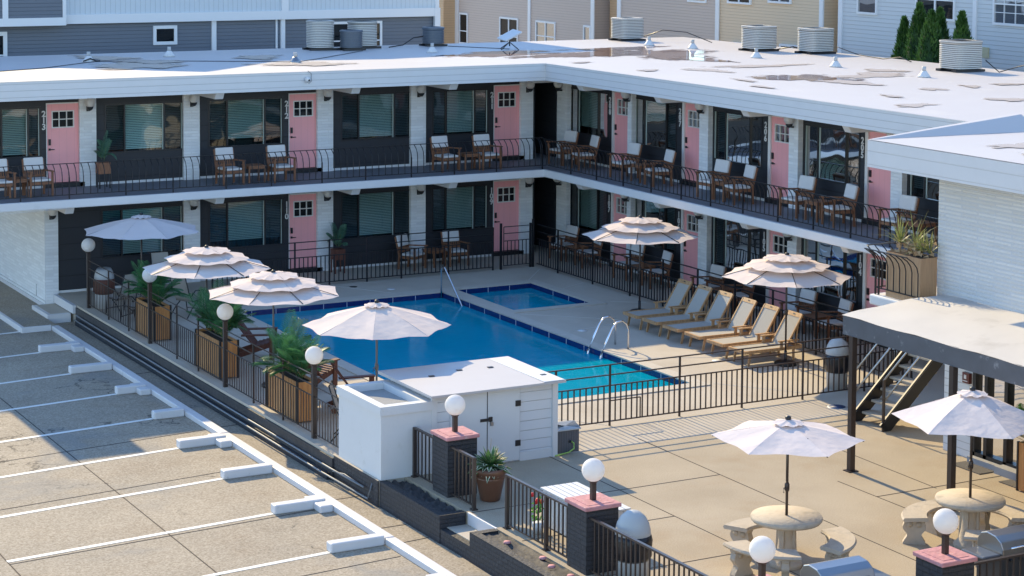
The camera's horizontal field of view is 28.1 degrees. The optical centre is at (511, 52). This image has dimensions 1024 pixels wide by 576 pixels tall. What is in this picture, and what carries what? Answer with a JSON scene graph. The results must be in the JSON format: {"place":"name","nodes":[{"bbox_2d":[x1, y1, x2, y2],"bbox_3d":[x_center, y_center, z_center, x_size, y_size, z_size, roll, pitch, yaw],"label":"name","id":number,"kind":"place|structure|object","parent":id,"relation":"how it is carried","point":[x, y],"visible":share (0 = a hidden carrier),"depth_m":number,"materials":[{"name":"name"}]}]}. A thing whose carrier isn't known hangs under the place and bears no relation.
{"place":"outdoors","nodes":[
{"label":"outdoors","id":0,"kind":"place"},
{"bbox_2d":[0,0,439,55],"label":"house","id":1,"kind":"structure","parent":0,"point":[45,27],"depth_m":64.23,"materials":[{"name":"blue"}]},
{"bbox_2d":[0,319,491,575],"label":"parking lot","id":2,"kind":"structure","parent":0,"point":[251,543],"depth_m":34.91,"materials":[{"name":"concrete"}]},
{"bbox_2d":[0,281,55,326],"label":"drive pad","id":3,"kind":"object","parent":2,"relation":"on","point":[15,305],"visible":0.79,"depth_m":50.42,"materials":[{"name":"concrete"}]},
{"bbox_2d":[0,331,329,575],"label":"bay lines","id":4,"kind":"object","parent":2,"relation":"on","point":[178,530],"visible":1,"depth_m":34.67,"materials":[{"name":"paint"}]},
{"bbox_2d":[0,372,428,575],"bbox_3d":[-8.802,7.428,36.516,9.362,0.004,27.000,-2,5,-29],"label":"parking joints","id":5,"kind":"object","parent":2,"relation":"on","point":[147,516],"visible":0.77,"depth_m":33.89,"materials":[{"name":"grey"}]},
{"bbox_2d":[74,307,372,498],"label":"ledge wall","id":6,"kind":"structure","parent":2,"relation":"on","point":[299,450],"depth_m":40.64,"materials":[{"name":"black paint"}]},
{"bbox_2d":[51,325,455,575],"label":"kerb","id":7,"kind":"structure","parent":2,"relation":"on","point":[416,557],"depth_m":36.29,"materials":[{"name":"paint"}]},
{"bbox_2d":[271,495,332,514],"bbox_3d":[-3.546,7.556,34.076,0.925,0.155,0.700,-2,5,-29],"label":"wheel stop","id":8,"kind":"object","parent":2,"relation":"on","point":[320,504],"visible":1,"depth_m":33.99,"materials":[{"name":"paint"}]},
{"bbox_2d":[327,533,383,552],"bbox_3d":[-2.456,7.701,32.090,0.920,0.155,0.200,-2,5,-29],"label":"wheel stop","id":9,"kind":"object","parent":2,"relation":"on","point":[355,543],"visible":1,"depth_m":32.01,"materials":[{"name":"paint"}]},
{"bbox_2d":[334,456,378,506],"bbox_3d":[-2.681,7.347,35.062,0.020,0.447,1.820,-2,5,-29],"label":"pump box footing","id":10,"kind":"object","parent":2,"relation":"on","point":[357,475],"visible":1,"depth_m":34.95,"materials":[{"name":"black brick"}]},
{"bbox_2d":[380,480,496,560],"bbox_3d":[-1.212,7.499,32.966,0.515,0.454,3.240,-2,5,-29],"label":"brick bed","id":11,"kind":"object","parent":2,"relation":"on","point":[416,507],"visible":0.98,"depth_m":32.85,"materials":[{"name":"brick"}]},
{"bbox_2d":[0,37,1023,351],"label":"motel building","id":12,"kind":"structure","parent":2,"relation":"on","point":[784,117],"depth_m":52.20,"materials":[{"name":"white paint"}]},
{"bbox_2d":[0,107,41,158],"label":"window","id":13,"kind":"structure","parent":12,"relation":"in","point":[33,142],"depth_m":50.15,"materials":[{"name":"black"}]},
{"bbox_2d":[45,102,84,187],"bbox_3d":[-11.092,2.278,50.594,0.990,2.098,0.180,-2,5,-29],"label":"door","id":14,"kind":"structure","parent":12,"relation":"in","point":[62,119],"depth_m":50.60,"materials":[{"name":"pink paint"}]},
{"bbox_2d":[101,204,182,258],"bbox_3d":[-9.374,4.524,51.773,2.170,1.260,0.127,-2,5,-29],"label":"window","id":15,"kind":"structure","parent":12,"relation":"in","point":[110,248],"depth_m":51.78,"materials":[{"name":"black"}]},
{"bbox_2d":[104,101,182,153],"bbox_3d":[-9.300,1.879,51.621,2.080,1.260,0.127,-2,5,-29],"label":"window","id":16,"kind":"structure","parent":12,"relation":"in","point":[114,114],"depth_m":51.67,"materials":[{"name":"black"}]},
{"bbox_2d":[208,97,283,148],"bbox_3d":[-6.907,1.803,52.932,2.080,1.260,0.127,-2,5,-29],"label":"window","id":17,"kind":"structure","parent":12,"relation":"in","point":[273,107],"depth_m":52.97,"materials":[{"name":"black"}]},
{"bbox_2d":[208,197,283,249],"bbox_3d":[-6.924,4.446,53.115,2.080,1.260,0.127,-2,5,-29],"label":"window","id":18,"kind":"structure","parent":12,"relation":"in","point":[273,208],"depth_m":53.18,"materials":[{"name":"black"}]},
{"bbox_2d":[287,92,320,173],"bbox_3d":[-5.459,2.100,53.680,0.980,2.098,0.180,-2,5,-29],"label":"door","id":19,"kind":"structure","parent":12,"relation":"in","point":[301,106],"depth_m":53.68,"materials":[{"name":"pink paint"}]},
{"bbox_2d":[287,192,322,272],"bbox_3d":[-5.476,4.744,53.863,0.980,2.098,0.180,-2,5,-29],"label":"door","id":20,"kind":"structure","parent":12,"relation":"in","point":[302,206],"depth_m":53.87,"materials":[{"name":"pink paint"}]},
{"bbox_2d":[302,19,337,50],"bbox_3d":[-5.551,-0.515,59.111,0.836,0.861,0.776,-2,5,-29],"label":"ac unit","id":21,"kind":"object","parent":12,"relation":"on","point":[320,35],"visible":1,"depth_m":58.80,"materials":[{"name":"grey"}]},
{"bbox_2d":[341,189,408,240],"bbox_3d":[-3.662,4.343,54.902,2.100,1.260,0.127,-2,5,-29],"label":"window","id":22,"kind":"structure","parent":12,"relation":"in","point":[350,206],"depth_m":54.94,"materials":[{"name":"black"}]},
{"bbox_2d":[341,92,409,141],"bbox_3d":[-3.645,1.700,54.718,2.100,1.260,0.127,-2,5,-29],"label":"window","id":23,"kind":"structure","parent":12,"relation":"in","point":[350,103],"depth_m":54.74,"materials":[{"name":"black"}]},
{"bbox_2d":[431,184,488,233],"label":"window","id":24,"kind":"structure","parent":12,"relation":"in","point":[480,193],"depth_m":56.18,"materials":[{"name":"black"}]},
{"bbox_2d":[432,88,488,135],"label":"window","id":25,"kind":"structure","parent":12,"relation":"in","point":[480,112],"depth_m":55.99,"materials":[{"name":"black"}]},
{"bbox_2d":[0,137,937,253],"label":"balcony railing","id":26,"kind":"object","parent":12,"relation":"on","point":[571,170],"visible":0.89,"depth_m":49.65,"materials":[{"name":"black metal"}]},
{"bbox_2d":[491,179,523,255],"bbox_3d":[-0.137,4.575,56.788,0.980,2.098,0.180,-2,5,-29],"label":"door","id":27,"kind":"structure","parent":12,"relation":"in","point":[505,192],"depth_m":56.80,"materials":[{"name":"pink paint"}]},
{"bbox_2d":[492,84,523,160],"bbox_3d":[-0.120,1.931,56.604,0.980,2.098,0.180,-2,5,-29],"label":"door","id":28,"kind":"structure","parent":12,"relation":"in","point":[506,97],"depth_m":56.62,"materials":[{"name":"pink paint"}]},
{"bbox_2d":[570,183,607,231],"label":"window","id":29,"kind":"structure","parent":12,"relation":"in","point":[601,198],"depth_m":56.37,"materials":[{"name":"black"}]},
{"bbox_2d":[571,87,608,138],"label":"window","id":30,"kind":"structure","parent":12,"relation":"in","point":[602,115],"depth_m":56.11,"materials":[{"name":"black"}]},
{"bbox_2d":[611,91,627,171],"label":"door","id":31,"kind":"structure","parent":12,"relation":"in","point":[619,107],"depth_m":54.72,"materials":[{"name":"pink paint"}]},
{"bbox_2d":[608,17,645,40],"bbox_3d":[3.626,-0.748,64.313,0.924,0.721,0.856,-2,5,-29],"label":"ac unit","id":32,"kind":"object","parent":12,"relation":"on","point":[627,29],"visible":1,"depth_m":63.98,"materials":[{"name":"grey"}]},
{"bbox_2d":[635,198,675,254],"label":"window","id":33,"kind":"structure","parent":12,"relation":"in","point":[643,208],"depth_m":53.15,"materials":[{"name":"black"}]},
{"bbox_2d":[636,97,676,152],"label":"window","id":34,"kind":"structure","parent":12,"relation":"in","point":[656,123],"depth_m":53.11,"materials":[{"name":"black"}]},
{"bbox_2d":[679,102,698,186],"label":"door","id":35,"kind":"structure","parent":12,"relation":"in","point":[690,117],"depth_m":51.73,"materials":[{"name":"pink paint"}]},
{"bbox_2d":[680,209,697,289],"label":"door","id":36,"kind":"structure","parent":12,"relation":"in","point":[689,248],"depth_m":51.89,"materials":[{"name":"pink paint"}]},
{"bbox_2d":[711,217,760,270],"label":"window","id":37,"kind":"structure","parent":12,"relation":"in","point":[733,245],"depth_m":50.21,"materials":[{"name":"black"}]},
{"bbox_2d":[713,109,762,168],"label":"window","id":38,"kind":"structure","parent":12,"relation":"in","point":[737,138],"depth_m":49.90,"materials":[{"name":"black"}]},
{"bbox_2d":[738,25,778,51],"bbox_3d":[7.240,-0.429,59.920,0.924,0.741,0.856,-2,5,-29],"label":"ac unit","id":39,"kind":"object","parent":12,"relation":"on","point":[762,38],"visible":0.99,"depth_m":59.59,"materials":[{"name":"grey"}]},
{"bbox_2d":[765,230,786,315],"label":"door","id":40,"kind":"structure","parent":12,"relation":"in","point":[776,244],"depth_m":48.67,"materials":[{"name":"pink paint"}]},
{"bbox_2d":[765,116,788,206],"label":"door","id":41,"kind":"structure","parent":12,"relation":"in","point":[778,132],"depth_m":48.48,"materials":[{"name":"pink paint"}]},
{"bbox_2d":[794,27,835,54],"bbox_3d":[8.755,-0.351,58.929,0.924,0.741,0.856,-2,5,-29],"label":"ac unit","id":42,"kind":"object","parent":12,"relation":"on","point":[815,40],"visible":1,"depth_m":58.60,"materials":[{"name":"grey"}]},
{"bbox_2d":[801,238,857,304],"bbox_3d":[7.296,4.975,46.810,0.072,1.260,2.070,-2,5,-29],"label":"window","id":43,"kind":"structure","parent":12,"relation":"in","point":[840,261],"depth_m":46.63,"materials":[{"name":"black"}]},
{"bbox_2d":[803,123,860,187],"bbox_3d":[7.313,2.332,46.626,0.072,1.260,2.070,-2,5,-29],"label":"window","id":44,"kind":"structure","parent":12,"relation":"in","point":[831,154],"depth_m":46.65,"materials":[{"name":"black"}]},
{"bbox_2d":[862,252,886,347],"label":"door","id":45,"kind":"structure","parent":12,"relation":"in","point":[868,260],"depth_m":45.56,"materials":[{"name":"pink paint"}]},
{"bbox_2d":[862,131,890,228],"bbox_3d":[8.115,2.781,45.116,0.180,2.098,1.020,-2,5,-29],"label":"door","id":46,"kind":"structure","parent":12,"relation":"in","point":[877,182],"depth_m":45.28,"materials":[{"name":"pink paint"}]},
{"bbox_2d":[908,174,938,202],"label":"window","id":47,"kind":"structure","parent":12,"relation":"in","point":[924,188],"depth_m":43.83,"materials":[{"name":"black"}]},
{"bbox_2d":[936,39,984,72],"bbox_3d":[11.567,0.071,52.673,0.968,0.801,0.896,-2,5,-29],"label":"ac unit","id":48,"kind":"object","parent":12,"relation":"on","point":[959,55],"visible":1,"depth_m":52.34,"materials":[{"name":"grey"}]},
{"bbox_2d":[469,528,577,575],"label":"brick bed","id":49,"kind":"object","parent":2,"relation":"on","point":[491,553],"visible":1,"depth_m":30.62,"materials":[{"name":"brick"}]},
{"bbox_2d":[252,298,673,399],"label":"pool water","id":50,"kind":"structure","parent":0,"point":[468,334],"depth_m":45.25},
{"bbox_2d":[58,225,944,506],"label":"pool deck","id":51,"kind":"structure","parent":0,"point":[650,343],"depth_m":43.71,"materials":[{"name":"concrete"}]},
{"bbox_2d":[85,212,197,309],"bbox_3d":[-8.759,4.964,48.311,2.624,2.390,2.624,-1,4,-13],"label":"patio umbrella","id":52,"kind":"object","parent":51,"relation":"on","point":[145,227],"visible":0.85,"depth_m":47.71,"materials":[{"name":"white fabric"}]},
{"bbox_2d":[122,256,188,341],"bbox_3d":[-8.005,5.434,45.787,1.310,1.810,1.999,-2,5,-29],"label":"palm planter","id":53,"kind":"object","parent":51,"relation":"on","point":[158,287],"visible":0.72,"depth_m":45.37,"materials":[{"name":"brown"}]},
{"bbox_2d":[142,245,270,327],"bbox_3d":[-6.521,5.297,43.642,2.550,2.400,2.550,2,4,24],"label":"patio umbrella","id":54,"kind":"object","parent":51,"relation":"on","point":[206,262],"visible":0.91,"depth_m":43.06,"materials":[{"name":"white fabric"}]},
{"bbox_2d":[88,260,338,447],"bbox_3d":[-6.550,6.009,42.360,0.030,1.157,14.865,-2,5,-29],"label":"pool fence","id":55,"kind":"object","parent":51,"relation":"on","point":[108,314],"visible":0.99,"depth_m":41.64,"materials":[{"name":"brown metal"}]},
{"bbox_2d":[186,279,256,378],"bbox_3d":[-6.085,5.652,42.364,1.295,1.874,2.079,-2,5,-29],"label":"palm planter","id":56,"kind":"object","parent":51,"relation":"on","point":[209,313],"visible":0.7,"depth_m":41.98,"materials":[{"name":"brown"}]},
{"bbox_2d":[209,270,338,387],"bbox_3d":[-4.780,5.516,40.934,2.550,2.360,2.550,3,5,36],"label":"patio umbrella","id":57,"kind":"object","parent":51,"relation":"on","point":[266,288],"visible":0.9,"depth_m":40.38,"materials":[{"name":"grey"}]},
{"bbox_2d":[249,309,334,422],"bbox_3d":[-4.153,5.934,38.595,1.446,1.858,1.867,-2,5,-29],"label":"palm planter","id":58,"kind":"object","parent":51,"relation":"on","point":[292,348],"visible":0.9,"depth_m":38.47,"materials":[{"name":"brown"}]},
{"bbox_2d":[212,219,533,287],"bbox_3d":[-3.422,5.236,52.753,9.142,1.300,0.050,-2,5,-29],"label":"pool fence","id":59,"kind":"object","parent":51,"relation":"on","point":[531,241],"visible":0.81,"depth_m":53.13,"materials":[{"name":"black metal"}]},
{"bbox_2d":[303,299,450,380],"bbox_3d":[-2.501,5.740,37.743,2.637,2.385,2.637,-2,5,-29],"label":"patio umbrella","id":60,"kind":"object","parent":51,"relation":"on","point":[376,320],"visible":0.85,"depth_m":37.16,"materials":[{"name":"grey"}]},
{"bbox_2d":[337,380,433,480],"bbox_3d":[-2.201,6.487,35.218,1.000,1.252,1.800,-2,5,-29],"label":"pump box","id":61,"kind":"object","parent":51,"relation":"on","point":[379,420],"visible":1,"depth_m":34.62,"materials":[{"name":"white paint"}]},
{"bbox_2d":[244,283,683,384],"bbox_3d":[-0.318,6.500,45.713,8.060,0.192,11.340,-2,5,-29],"label":"pool tile band","id":62,"kind":"object","parent":51,"relation":"attached to","point":[490,313],"visible":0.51,"depth_m":49.49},
{"bbox_2d":[378,356,565,473],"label":"pump house","id":63,"kind":"structure","parent":51,"relation":"on","point":[510,411],"depth_m":35.55,"materials":[{"name":"white"}]},
{"bbox_2d":[450,392,487,459],"bbox_3d":[-0.736,6.464,35.021,0.720,1.280,0.050,-2,5,-29],"label":"door","id":64,"kind":"structure","parent":63,"relation":"in","point":[474,415],"depth_m":35.07,"materials":[{"name":"white paint"}]},
{"bbox_2d":[488,388,520,461],"bbox_3d":[-0.136,6.446,35.336,0.645,1.280,0.075,-2,5,-29],"label":"door","id":65,"kind":"structure","parent":63,"relation":"in","point":[503,405],"depth_m":35.34,"materials":[{"name":"white paint"}]},
{"bbox_2d":[239,280,709,404],"bbox_3d":[-0.321,6.386,45.691,8.600,0.022,11.880,-2,5,-29],"label":"pool coping","id":66,"kind":"object","parent":51,"relation":"on","point":[464,296],"visible":0.66,"depth_m":48.45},
{"bbox_2d":[582,215,697,310],"bbox_3d":[3.044,5.037,48.633,2.587,2.350,2.587,3,5,30],"label":"patio umbrella","id":67,"kind":"object","parent":51,"relation":"on","point":[640,230],"visible":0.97,"depth_m":48.08,"materials":[{"name":"fabric"}]},
{"bbox_2d":[623,278,692,329],"bbox_3d":[3.379,5.814,47.264,1.550,1.004,0.710,-2,4,-28],"label":"sun lounger","id":68,"kind":"object","parent":51,"relation":"on","point":[678,294],"visible":0.82,"depth_m":47.34,"materials":[{"name":"fabric"}]},
{"bbox_2d":[642,284,712,336],"bbox_3d":[3.773,5.866,46.548,1.550,1.004,0.710,-2,4,-27],"label":"sun lounger","id":69,"kind":"object","parent":51,"relation":"on","point":[699,298],"visible":0.89,"depth_m":46.61,"materials":[{"name":"fabric"}]},
{"bbox_2d":[662,290,733,343],"bbox_3d":[4.184,5.921,45.800,1.550,1.004,0.710,-2,5,-29],"label":"sun lounger","id":70,"kind":"object","parent":51,"relation":"on","point":[719,307],"visible":0.88,"depth_m":45.88,"materials":[{"name":"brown wood"}]},
{"bbox_2d":[684,297,756,350],"bbox_3d":[4.609,5.977,45.028,1.550,1.004,0.710,-2,4,-27],"label":"sun lounger","id":71,"kind":"object","parent":51,"relation":"on","point":[743,313],"visible":0.9,"depth_m":45.08,"materials":[{"name":"fabric"}]},
{"bbox_2d":[536,224,912,377],"bbox_3d":[4.394,5.673,48.182,0.035,1.160,15.468,-2,5,-29],"label":"pool fence","id":72,"kind":"object","parent":51,"relation":"on","point":[716,291],"visible":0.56,"depth_m":49.86,"materials":[{"name":"black metal"}]},
{"bbox_2d":[546,336,907,425],"bbox_3d":[4.152,6.290,39.270,9.052,1.160,0.032,-2,5,-29],"label":"pool fence","id":73,"kind":"object","parent":51,"relation":"on","point":[742,358],"visible":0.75,"depth_m":39.08,"materials":[{"name":"brown metal"}]},
{"bbox_2d":[706,303,779,358],"bbox_3d":[5.021,6.032,44.280,1.550,1.004,0.710,-2,5,-29],"label":"sun lounger","id":74,"kind":"object","parent":51,"relation":"on","point":[765,319],"visible":0.93,"depth_m":44.36,"materials":[{"name":"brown wood"}]},
{"bbox_2d":[728,310,803,366],"bbox_3d":[5.419,6.085,43.556,1.550,1.004,0.710,-2,5,-28],"label":"sun lounger","id":75,"kind":"object","parent":51,"relation":"on","point":[794,319],"visible":0.86,"depth_m":43.62,"materials":[{"name":"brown wood"}]},
{"bbox_2d":[722,252,851,366],"bbox_3d":[5.795,5.408,43.174,2.637,2.400,2.637,-2,5,-29],"label":"patio umbrella","id":76,"kind":"object","parent":51,"relation":"on","point":[786,269],"visible":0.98,"depth_m":42.63,"materials":[{"name":"white fabric"}]},
{"bbox_2d":[824,338,848,389],"bbox_3d":[6.546,6.242,41.121,0.524,1.030,0.519,-2,5,-29],"label":"litter bin","id":77,"kind":"object","parent":51,"relation":"on","point":[841,351],"visible":0.81,"depth_m":40.94,"materials":[{"name":"grey plastic"}]},
{"bbox_2d":[471,288,576,309],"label":"wading pool water","id":78,"kind":"structure","parent":0,"point":[525,298],"depth_m":51.11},
{"bbox_2d":[439,0,609,43],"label":"house","id":79,"kind":"structure","parent":0,"point":[473,21],"depth_m":84.19,"materials":[{"name":"grey"}]},
{"bbox_2d":[405,404,1023,575],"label":"patio","id":80,"kind":"structure","parent":0,"point":[715,504],"depth_m":33.87,"materials":[{"name":"concrete"}]},
{"bbox_2d":[430,426,479,497],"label":"brick pillar","id":81,"kind":"structure","parent":80,"relation":"on","point":[463,438],"depth_m":33.41,"materials":[{"name":"brick"}]},
{"bbox_2d":[450,446,477,510],"bbox_3d":[-0.784,6.852,32.925,0.100,0.855,0.840,-2,5,-29],"label":"front railing","id":82,"kind":"object","parent":80,"relation":"on","point":[473,503],"visible":1,"depth_m":32.81,"materials":[{"name":"brown metal"}]},
{"bbox_2d":[467,446,512,501],"bbox_3d":[-0.369,6.774,33.178,0.777,0.980,0.720,-2,5,-29],"label":"hosta pot","id":83,"kind":"object","parent":80,"relation":"on","point":[492,470],"visible":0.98,"depth_m":33.03,"materials":[{"name":"ceramic"}]},
{"bbox_2d":[503,474,567,557],"bbox_3d":[0.387,7.007,30.795,0.100,0.855,2.010,-2,5,-29],"label":"front railing","id":84,"kind":"object","parent":80,"relation":"on","point":[509,478],"visible":1,"depth_m":30.79,"materials":[{"name":"brown metal"}]},
{"bbox_2d":[540,482,630,535],"bbox_3d":[1.115,7.096,31.288,0.665,0.580,1.600,-2,5,-29],"label":"deck box","id":85,"kind":"object","parent":80,"relation":"on","point":[561,492],"visible":0.34,"depth_m":31.55,"materials":[{"name":"white paint"}]},
{"bbox_2d":[565,492,621,574],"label":"brick pillar","id":86,"kind":"structure","parent":80,"relation":"on","point":[582,509],"depth_m":29.57,"materials":[{"name":"black brick"}]},
{"bbox_2d":[613,510,652,575],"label":"litter bin","id":87,"kind":"object","parent":80,"relation":"on","point":[634,524],"visible":0.77,"depth_m":28.95,"materials":[{"name":"grey plastic"}]},
{"bbox_2d":[589,517,707,575],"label":"front railing","id":88,"kind":"object","parent":80,"relation":"on","point":[654,550],"visible":1,"depth_m":28.52,"materials":[{"name":"brown metal"}]},
{"bbox_2d":[723,540,801,575],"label":"curved bench","id":89,"kind":"object","parent":80,"relation":"on","point":[741,558],"visible":0.84,"depth_m":29.39,"materials":[{"name":"stone"}]},
{"bbox_2d":[750,505,822,570],"bbox_3d":[4.016,7.143,29.925,1.050,0.752,1.050,-2,5,-29],"label":"stone table","id":90,"kind":"object","parent":80,"relation":"on","point":[783,525],"visible":0.73,"depth_m":29.80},
{"bbox_2d":[711,416,864,515],"bbox_3d":[4.023,6.031,29.848,2.045,1.480,2.228,-2,5,-29],"label":"patio umbrella","id":91,"kind":"object","parent":90,"relation":"on","point":[768,437],"visible":1,"depth_m":29.50,"materials":[{"name":"white fabric"}]},
{"bbox_2d":[820,526,856,560],"bbox_3d":[4.759,7.309,29.815,0.531,0.445,1.256,1,4,9],"label":"curved bench","id":92,"kind":"object","parent":80,"relation":"on","point":[840,542],"visible":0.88,"depth_m":29.61,"materials":[{"name":"stone"}]},
{"bbox_2d":[800,555,890,575],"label":"barbecue grill","id":93,"kind":"object","parent":80,"relation":"on","point":[858,565],"visible":1,"depth_m":26.85,"materials":[{"name":"grey metal"}]},
{"bbox_2d":[856,344,942,431],"bbox_3d":[7.842,5.261,38.623,2.864,3.480,0.900,-2,5,-29],"label":"outdoor staircase","id":94,"kind":"structure","parent":80,"relation":"on","point":[890,375],"depth_m":38.27,"materials":[{"name":"black metal"}]},
{"bbox_2d":[901,499,947,544],"bbox_3d":[6.295,7.214,31.323,0.531,0.445,1.256,3,5,34],"label":"curved bench","id":95,"kind":"object","parent":80,"relation":"on","point":[917,517],"visible":0.88,"depth_m":31.01,"materials":[{"name":"stone"}]},
{"bbox_2d":[843,294,1023,510],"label":"entrance canopy","id":96,"kind":"object","parent":80,"relation":"on","point":[955,333],"visible":0.93,"depth_m":33.67,"materials":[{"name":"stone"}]},
{"bbox_2d":[867,113,1023,480],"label":"annex building","id":97,"kind":"structure","parent":80,"relation":"on","point":[975,168],"depth_m":35.37,"materials":[{"name":"white brick"}]},
{"bbox_2d":[864,242,918,297],"bbox_3d":[7.070,3.973,36.862,1.108,0.865,1.456,-2,5,-29],"label":"planter railing","id":98,"kind":"object","parent":97,"relation":"on","point":[874,254],"visible":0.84,"depth_m":36.84,"materials":[{"name":"black metal"}]},
{"bbox_2d":[873,210,939,299],"bbox_3d":[7.262,3.579,36.597,1.088,1.690,1.457,-2,5,-29],"label":"landing planter","id":99,"kind":"object","parent":97,"relation":"on","point":[926,265],"visible":0.99,"depth_m":36.38,"materials":[{"name":"brown wood"}]},
{"bbox_2d":[973,372,1023,467],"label":"sliding door","id":100,"kind":"structure","parent":97,"relation":"in","point":[998,451],"depth_m":35.23,"materials":[{"name":"black"}]},
{"bbox_2d":[913,546,977,575],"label":"brick pillar","id":101,"kind":"structure","parent":80,"relation":"on","point":[934,561],"depth_m":27.20,"materials":[{"name":"pink stone"}]},
{"bbox_2d":[935,488,1005,549],"bbox_3d":[6.919,7.094,30.890,1.050,0.752,1.050,-2,5,-29],"label":"stone table","id":102,"kind":"object","parent":80,"relation":"on","point":[973,507],"visible":0.81,"depth_m":30.77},
{"bbox_2d":[891,386,1023,497],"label":"patio umbrella","id":103,"kind":"object","parent":102,"relation":"on","point":[972,412],"visible":1,"depth_m":30.32,"materials":[{"name":"white fabric"}]},
{"bbox_2d":[962,524,1023,575],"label":"barbecue grill","id":104,"kind":"object","parent":80,"relation":"on","point":[1000,542],"visible":0.84,"depth_m":28.18,"materials":[{"name":"grey metal"}]},
{"bbox_2d":[609,0,837,52],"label":"house","id":105,"kind":"structure","parent":0,"point":[721,20],"depth_m":71.53,"materials":[{"name":"beige"}]},
{"bbox_2d":[749,536,775,575],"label":"globe lamp","id":106,"kind":"object","parent":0,"point":[762,550],"visible":1,"depth_m":25.95,"materials":[{"name":"glass"}]},
{"bbox_2d":[902,1,926,60],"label":"evergreen tree","id":107,"kind":"object","parent":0,"point":[915,28],"visible":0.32,"depth_m":57.59,"materials":[{"name":"green plant"}]},
{"bbox_2d":[913,9,944,62],"bbox_3d":[11.673,2.432,57.178,1.140,7.373,1.124,-2,5,-29],"label":"evergreen tree","id":108,"kind":"object","parent":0,"point":[929,43],"visible":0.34,"depth_m":56.81,"materials":[{"name":"green plant"}]},
{"bbox_2d":[837,0,1023,71],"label":"house","id":109,"kind":"structure","parent":0,"point":[870,27],"depth_m":61.28,"materials":[{"name":"white"}]},
{"bbox_2d":[992,0,1023,26],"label":"window","id":110,"kind":"structure","parent":109,"relation":"in","point":[1004,12],"depth_m":58.97,"materials":[{"name":"white"}]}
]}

